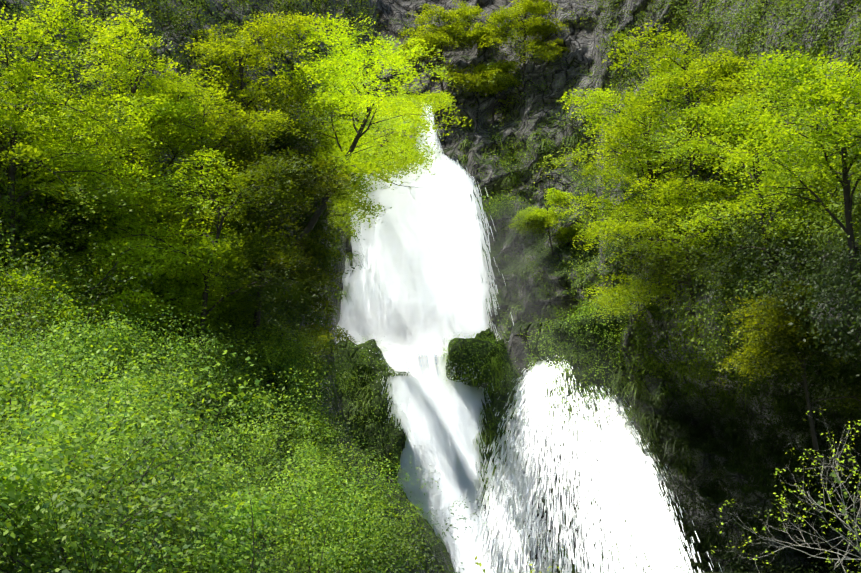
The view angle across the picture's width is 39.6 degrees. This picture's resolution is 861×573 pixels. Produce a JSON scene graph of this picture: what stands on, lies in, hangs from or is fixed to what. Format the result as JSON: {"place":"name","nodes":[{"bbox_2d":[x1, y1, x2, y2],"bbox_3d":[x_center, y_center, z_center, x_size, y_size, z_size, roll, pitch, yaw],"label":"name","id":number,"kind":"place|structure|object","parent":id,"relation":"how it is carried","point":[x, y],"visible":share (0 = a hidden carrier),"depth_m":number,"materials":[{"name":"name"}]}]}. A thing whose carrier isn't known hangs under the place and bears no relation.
{"place":"outdoors","nodes":[
{"label":"outdoors","id":0,"kind":"place"},
{"bbox_2d":[397,350,455,550],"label":"water","id":1,"kind":"structure","parent":0,"point":[427,358],"depth_m":70.16,"materials":[{"name":"white liquid"}]},
{"bbox_2d":[0,0,860,572],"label":"cliff terrain","id":2,"kind":"structure","parent":0,"point":[574,38],"depth_m":69.05,"materials":[{"name":"green plant"}]},
{"bbox_2d":[0,251,71,331],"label":"bush","id":3,"kind":"object","parent":2,"relation":"on","point":[22,266],"visible":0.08,"depth_m":41.64,"materials":[{"name":"green plant"}]},
{"bbox_2d":[0,160,170,338],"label":"maple tree","id":4,"kind":"object","parent":2,"relation":"on","point":[132,170],"visible":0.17,"depth_m":44.19,"materials":[{"name":"green plant"}]},
{"bbox_2d":[0,108,184,301],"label":"maple tree","id":5,"kind":"object","parent":2,"relation":"on","point":[85,154],"visible":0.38,"depth_m":43.73,"materials":[{"name":"green plant"}]},
{"bbox_2d":[0,0,188,275],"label":"maple tree","id":6,"kind":"object","parent":2,"relation":"on","point":[15,121],"visible":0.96,"depth_m":41.93,"materials":[{"name":"green plant"}]},
{"bbox_2d":[0,236,198,368],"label":"maple tree","id":7,"kind":"object","parent":2,"relation":"on","point":[133,299],"visible":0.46,"depth_m":41.97,"materials":[{"name":"green plant"}]},
{"bbox_2d":[20,82,220,292],"bbox_3d":[-14.068,-3.169,48.930,11.750,10.539,11.030,0,-2,-1],"label":"maple tree","id":8,"kind":"object","parent":2,"relation":"on","point":[156,106],"visible":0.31,"depth_m":47.01,"materials":[{"name":"green plant"}]},
{"bbox_2d":[46,0,275,241],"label":"maple tree","id":9,"kind":"object","parent":2,"relation":"on","point":[175,91],"visible":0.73,"depth_m":49.38,"materials":[{"name":"green plant"}]},
{"bbox_2d":[58,184,289,372],"bbox_3d":[-11.681,0.972,48.384,12.496,9.970,11.110,0,-2,-1],"label":"maple tree","id":10,"kind":"object","parent":2,"relation":"on","point":[196,302],"visible":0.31,"depth_m":46.90,"materials":[{"name":"green plant"}]},
{"bbox_2d":[0,402,350,572],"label":"bank shrubs","id":11,"kind":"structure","parent":2,"relation":"on","point":[130,560],"depth_m":13.08,"materials":[{"name":"green plant"}]},
{"bbox_2d":[0,0,377,380],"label":"cover slope","id":12,"kind":"structure","parent":2,"relation":"on","point":[21,191],"depth_m":51.27,"materials":[{"name":"green plant"}]},
{"bbox_2d":[0,0,378,377],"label":"trees","id":13,"kind":"object","parent":2,"relation":"on","point":[288,3],"visible":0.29,"depth_m":48.43,"materials":[{"name":"green plant"}]},
{"bbox_2d":[0,292,395,572],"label":"bank cover","id":14,"kind":"structure","parent":2,"relation":"on","point":[39,549],"depth_m":27.14,"materials":[{"name":"green plant"}]},
{"bbox_2d":[57,145,341,376],"bbox_3d":[-8.475,-0.832,45.079,9.693,8.594,8.158,-1,-2,24],"label":"maple tree","id":15,"kind":"object","parent":2,"relation":"on","point":[233,251],"visible":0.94,"depth_m":44.18,"materials":[{"name":"green plant"}]},
{"bbox_2d":[88,87,320,331],"bbox_3d":[-9.784,-3.094,49.152,10.067,9.945,8.934,0,-2,-1],"label":"maple tree","id":16,"kind":"object","parent":2,"relation":"on","point":[236,152],"visible":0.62,"depth_m":48.63,"materials":[{"name":"green plant"}]},
{"bbox_2d":[0,205,464,572],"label":"bank shrubs","id":17,"kind":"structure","parent":2,"relation":"on","point":[150,387],"depth_m":22.24,"materials":[{"name":"green plant"}]},
{"bbox_2d":[166,11,351,221],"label":"maple tree","id":18,"kind":"object","parent":2,"relation":"on","point":[245,50],"visible":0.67,"depth_m":59.87,"materials":[{"name":"green plant"}]},
{"bbox_2d":[179,125,373,354],"bbox_3d":[-6.915,-1.812,50.432,7.913,9.511,8.118,1,-2,-29],"label":"maple tree","id":19,"kind":"object","parent":2,"relation":"on","point":[310,184],"visible":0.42,"depth_m":50.34,"materials":[{"name":"green plant"}]},
{"bbox_2d":[239,225,360,359],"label":"maple tree","id":20,"kind":"object","parent":2,"relation":"on","point":[308,258],"visible":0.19,"depth_m":59.39,"materials":[{"name":"green plant"}]},
{"bbox_2d":[274,142,367,350],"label":"shrubs","id":21,"kind":"object","parent":2,"relation":"on","point":[313,315],"depth_m":64.09,"materials":[{"name":"green plant"}]},
{"bbox_2d":[250,12,471,271],"bbox_3d":[-3.559,-7.128,61.922,11.590,12.719,12.258,0,-2,-1],"label":"maple tree","id":22,"kind":"object","parent":2,"relation":"on","point":[366,161],"visible":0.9,"depth_m":59.05,"materials":[{"name":"green plant"}]},
{"bbox_2d":[240,302,484,572],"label":"rim shrubs","id":23,"kind":"object","parent":2,"relation":"on","point":[313,445],"visible":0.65,"depth_m":40.28,"materials":[{"name":"green plant"}]},
{"bbox_2d":[334,334,412,496],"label":"outcrop rock","id":24,"kind":"object","parent":2,"relation":"on","point":[375,385],"visible":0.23,"depth_m":68.96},
{"bbox_2d":[336,336,384,395],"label":"shrubs","id":25,"kind":"object","parent":24,"relation":"on","point":[354,377],"visible":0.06,"depth_m":69.78,"materials":[{"name":"green plant"}]},
{"bbox_2d":[301,99,448,239],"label":"maple tree","id":26,"kind":"object","parent":2,"relation":"on","point":[403,127],"visible":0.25,"depth_m":67.21,"materials":[{"name":"green plant"}]},
{"bbox_2d":[346,147,439,340],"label":"waterfall","id":27,"kind":"object","parent":2,"relation":"on","point":[392,260],"depth_m":77.89,"materials":[{"name":"white liquid"}]},
{"bbox_2d":[335,89,462,210],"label":"maple tree","id":28,"kind":"object","parent":2,"relation":"on","point":[446,97],"visible":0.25,"depth_m":73.23,"materials":[{"name":"green plant"}]},
{"bbox_2d":[336,172,421,197],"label":"tree branch","id":29,"kind":"object","parent":28,"relation":"attached to","point":[397,184],"visible":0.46,"depth_m":74.68,"materials":[{"name":"green plant"}]},
{"bbox_2d":[381,0,495,95],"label":"maple tree","id":30,"kind":"object","parent":2,"relation":"on","point":[439,40],"visible":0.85,"depth_m":90.47,"materials":[{"name":"green plant"}]},
{"bbox_2d":[445,338,506,387],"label":"boulder","id":31,"kind":"object","parent":2,"relation":"on","point":[483,353],"visible":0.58,"depth_m":68.86,"materials":[{"name":"green plant"}]},
{"bbox_2d":[440,330,512,396],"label":"moss","id":32,"kind":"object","parent":31,"relation":"on","point":[500,346],"depth_m":68.90,"materials":[{"name":"green plant"}]},
{"bbox_2d":[452,59,523,126],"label":"maple tree","id":33,"kind":"object","parent":2,"relation":"on","point":[507,64],"visible":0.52,"depth_m":90.50,"materials":[{"name":"green plant"}]},
{"bbox_2d":[338,334,644,534],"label":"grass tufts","id":34,"kind":"object","parent":2,"relation":"on","point":[618,382],"depth_m":69.21,"materials":[{"name":"green plant"}]},
{"bbox_2d":[348,0,642,86],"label":"shrubs","id":35,"kind":"object","parent":2,"relation":"on","point":[492,54],"visible":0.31,"depth_m":90.52,"materials":[{"name":"green plant"}]},
{"bbox_2d":[475,328,518,559],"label":"pillar rock","id":36,"kind":"object","parent":2,"relation":"on","point":[502,397],"visible":0.04,"depth_m":69.62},
{"bbox_2d":[470,325,526,553],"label":"moss","id":37,"kind":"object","parent":36,"relation":"on","point":[499,402],"depth_m":69.60,"materials":[{"name":"green plant"}]},
{"bbox_2d":[465,0,570,75],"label":"maple tree","id":38,"kind":"object","parent":2,"relation":"on","point":[531,8],"visible":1,"depth_m":88.10,"materials":[{"name":"green plant"}]},
{"bbox_2d":[475,555,561,572],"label":"shrub","id":39,"kind":"object","parent":2,"relation":"on","point":[479,564],"visible":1,"depth_m":10.75,"materials":[{"name":"green plant"}]},
{"bbox_2d":[333,104,721,572],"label":"waterfall","id":40,"kind":"structure","parent":2,"relation":"on","point":[414,401],"depth_m":69.05,"materials":[{"name":"white liquid"}]},
{"bbox_2d":[456,60,617,343],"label":"cover wall","id":41,"kind":"structure","parent":2,"relation":"on","point":[557,258],"depth_m":83.84,"materials":[{"name":"green plant"}]},
{"bbox_2d":[506,319,583,439],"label":"rock","id":42,"kind":"object","parent":2,"relation":"on","point":[516,339],"visible":0.1,"depth_m":73.16,"materials":[{"name":"grey stone"}]},
{"bbox_2d":[506,188,585,254],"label":"maple tree","id":43,"kind":"object","parent":2,"relation":"on","point":[535,215],"visible":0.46,"depth_m":77.13,"materials":[{"name":"green plant"}]},
{"bbox_2d":[475,50,632,346],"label":"shrubs","id":44,"kind":"object","parent":2,"relation":"on","point":[509,162],"depth_m":82.39,"materials":[{"name":"green plant"}]},
{"bbox_2d":[296,123,860,572],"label":"cliff grass tufts","id":45,"kind":"object","parent":2,"relation":"on","point":[784,405],"depth_m":66.56,"materials":[{"name":"green plant"}]},
{"bbox_2d":[527,291,655,425],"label":"ledge rock","id":46,"kind":"object","parent":2,"relation":"on","point":[563,333],"visible":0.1,"depth_m":69.70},
{"bbox_2d":[554,290,638,339],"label":"shrubs on ledge","id":47,"kind":"object","parent":46,"relation":"on","point":[587,302],"depth_m":71.00,"materials":[{"name":"green plant"}]},
{"bbox_2d":[518,277,669,441],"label":"moss","id":48,"kind":"object","parent":2,"relation":"on","point":[575,354],"visible":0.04,"depth_m":69.42,"materials":[{"name":"green plant"}]},
{"bbox_2d":[545,190,703,349],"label":"maple tree","id":49,"kind":"object","parent":2,"relation":"on","point":[614,216],"visible":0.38,"depth_m":64.56,"materials":[{"name":"green plant"}]},
{"bbox_2d":[542,58,767,291],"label":"maple tree","id":50,"kind":"object","parent":2,"relation":"on","point":[596,108],"visible":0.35,"depth_m":65.08,"materials":[{"name":"green plant"}]},
{"bbox_2d":[576,167,751,345],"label":"maple tree","id":51,"kind":"object","parent":2,"relation":"on","point":[673,193],"visible":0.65,"depth_m":58.99,"materials":[{"name":"green plant"}]},
{"bbox_2d":[532,17,797,244],"bbox_3d":[12.403,-7.654,61.191,13.920,10.897,12.382,0,-2,-1],"label":"maple tree","id":52,"kind":"object","parent":2,"relation":"on","point":[701,70],"visible":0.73,"depth_m":60.92,"materials":[{"name":"green plant"}]},
{"bbox_2d":[552,0,860,378],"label":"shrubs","id":53,"kind":"object","parent":2,"relation":"on","point":[756,229],"visible":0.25,"depth_m":53.79,"materials":[{"name":"green plant"}]},
{"bbox_2d":[593,0,860,391],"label":"slope cover","id":54,"kind":"structure","parent":2,"relation":"on","point":[853,354],"depth_m":55.22,"materials":[{"name":"green plant"}]},
{"bbox_2d":[616,84,856,332],"bbox_3d":[13.982,-3.069,51.433,11.788,10.242,11.016,0,-2,-1],"label":"maple tree","id":55,"kind":"object","parent":2,"relation":"on","point":[710,111],"visible":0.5,"depth_m":51.15,"materials":[{"name":"green plant"}]},
{"bbox_2d":[613,357,860,572],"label":"cliff shrubs","id":56,"kind":"object","parent":2,"relation":"on","point":[845,493],"depth_m":65.50,"materials":[{"name":"green plant"}]},
{"bbox_2d":[706,43,860,332],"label":"maple tree","id":57,"kind":"object","parent":2,"relation":"on","point":[836,94],"visible":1,"depth_m":38.97,"materials":[{"name":"green plant"}]},
{"bbox_2d":[711,408,860,572],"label":"bush","id":58,"kind":"object","parent":2,"relation":"on","point":[856,534],"visible":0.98,"depth_m":23.13,"materials":[{"name":"green plant"}]},
{"bbox_2d":[715,276,860,449],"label":"maple tree","id":59,"kind":"object","parent":2,"relation":"on","point":[787,329],"visible":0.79,"depth_m":47.06,"materials":[{"name":"green plant"}]},
{"bbox_2d":[775,184,841,241],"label":"maple tree","id":60,"kind":"object","parent":2,"relation":"on","point":[815,206],"visible":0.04,"depth_m":48.71,"materials":[{"name":"green plant"}]},
{"bbox_2d":[332,161,672,544],"label":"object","id":61,"kind":"structure","parent":0,"point":[364,326],"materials":[{"name":"white liquid"}]},
{"bbox_2d":[620,357,860,572],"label":"cliff","id":62,"kind":"structure","parent":0,"point":[711,487],"depth_m":65.45,"materials":[{"name":"green plant"}]}
]}

